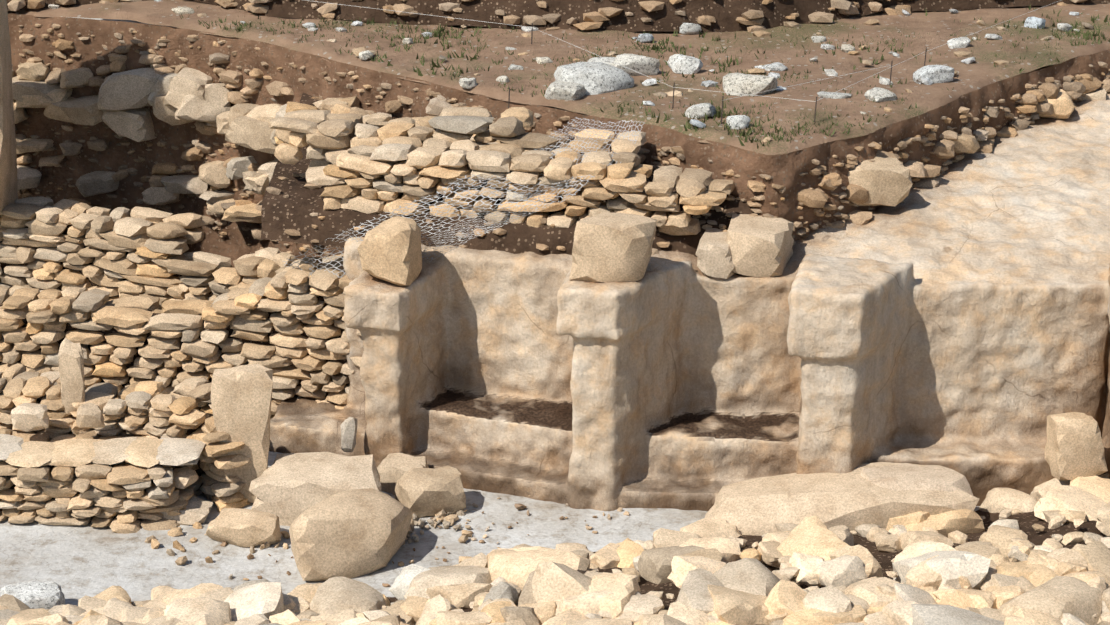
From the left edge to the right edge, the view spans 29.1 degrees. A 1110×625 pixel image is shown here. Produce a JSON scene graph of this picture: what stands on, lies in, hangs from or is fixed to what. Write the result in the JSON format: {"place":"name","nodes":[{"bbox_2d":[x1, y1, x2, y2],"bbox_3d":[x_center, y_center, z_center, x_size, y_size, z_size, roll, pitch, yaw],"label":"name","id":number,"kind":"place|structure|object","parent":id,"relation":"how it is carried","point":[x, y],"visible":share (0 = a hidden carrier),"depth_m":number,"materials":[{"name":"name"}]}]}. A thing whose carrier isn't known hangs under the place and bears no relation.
{"place":"outdoors","nodes":[
{"label":"outdoors","id":0,"kind":"place"},
{"bbox_2d":[0,222,349,521],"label":"stone wall","id":1,"kind":"structure","parent":0,"point":[199,471],"depth_m":17.85,"materials":[{"name":"brown stone"}]},
{"bbox_2d":[0,17,979,605],"bbox_3d":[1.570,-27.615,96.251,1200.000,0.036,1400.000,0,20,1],"label":"ground","id":2,"kind":"structure","parent":0,"point":[76,563],"depth_m":15.67,"materials":[{"name":"grey concrete"}]},
{"bbox_2d":[0,96,734,533],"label":"stone wall","id":3,"kind":"structure","parent":2,"relation":"on","point":[380,162],"depth_m":17.33,"materials":[{"name":"beige stone"}]},
{"bbox_2d":[283,117,643,277],"bbox_3d":[-0.783,-0.737,16.964,2.996,1.386,1.358,0,20,1],"label":"wire netting","id":4,"kind":"object","parent":3,"relation":"on","point":[497,195],"visible":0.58,"depth_m":16.65,"materials":[{"name":"grey metal"}]},
{"bbox_2d":[261,92,757,256],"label":"soil slope","id":5,"kind":"structure","parent":3,"relation":"on","point":[280,213],"depth_m":17.08,"materials":[{"name":"brown soil"}]},
{"bbox_2d":[0,0,1078,608],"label":"white rocks","id":6,"kind":"object","parent":2,"relation":"on","point":[592,76],"visible":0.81,"depth_m":18.23,"materials":[{"name":"grey stone"}]},
{"bbox_2d":[0,0,1107,580],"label":"boulders","id":7,"kind":"object","parent":2,"relation":"on","point":[340,516],"visible":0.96,"depth_m":16.00,"materials":[{"name":"stone"}]},
{"bbox_2d":[0,462,1109,624],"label":"rubble","id":8,"kind":"object","parent":2,"relation":"on","point":[1003,571],"visible":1,"depth_m":14.18,"materials":[{"name":"stone"}]},
{"bbox_2d":[7,0,1109,586],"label":"loose stones","id":9,"kind":"object","parent":2,"relation":"on","point":[181,94],"visible":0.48,"depth_m":20.44,"materials":[{"name":"stone"}]},
{"bbox_2d":[8,13,1109,267],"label":"earth bank","id":10,"kind":"structure","parent":2,"relation":"on","point":[236,241],"depth_m":20.00,"materials":[{"name":"brown soil"}]},
{"bbox_2d":[131,510,1109,611],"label":"soil gaps","id":11,"kind":"object","parent":2,"relation":"on","point":[1026,521],"depth_m":14.97,"materials":[{"name":"soil"}]},
{"bbox_2d":[269,56,1109,510],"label":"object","id":12,"kind":"object","parent":2,"relation":"on","point":[957,320],"visible":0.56,"depth_m":16.41,"materials":[{"name":"beige stone"}]},
{"bbox_2d":[7,0,1109,155],"bbox_3d":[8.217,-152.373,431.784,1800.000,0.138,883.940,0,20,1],"label":"plateau ground","id":13,"kind":"structure","parent":0,"point":[980,71],"depth_m":19.54,"materials":[{"name":"soil"}]},
{"bbox_2d":[180,4,1109,148],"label":"grass tufts","id":14,"kind":"object","parent":13,"relation":"on","point":[1088,34],"visible":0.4,"depth_m":19.54,"materials":[{"name":"plant"}]},
{"bbox_2d":[508,23,926,123],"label":"stakes","id":15,"kind":"object","parent":13,"relation":"on","point":[723,96],"visible":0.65,"depth_m":17.65,"materials":[{"name":"brown wood"}]},
{"bbox_2d":[306,0,1060,101],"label":"string line","id":16,"kind":"object","parent":15,"relation":"attached to","point":[707,90],"visible":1,"depth_m":18.35,"materials":[{"name":"grey fabric"}]},
{"bbox_2d":[7,0,1109,31],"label":"trench bank","id":17,"kind":"structure","parent":0,"point":[725,13],"depth_m":20.63,"materials":[{"name":"soil"}]}
]}

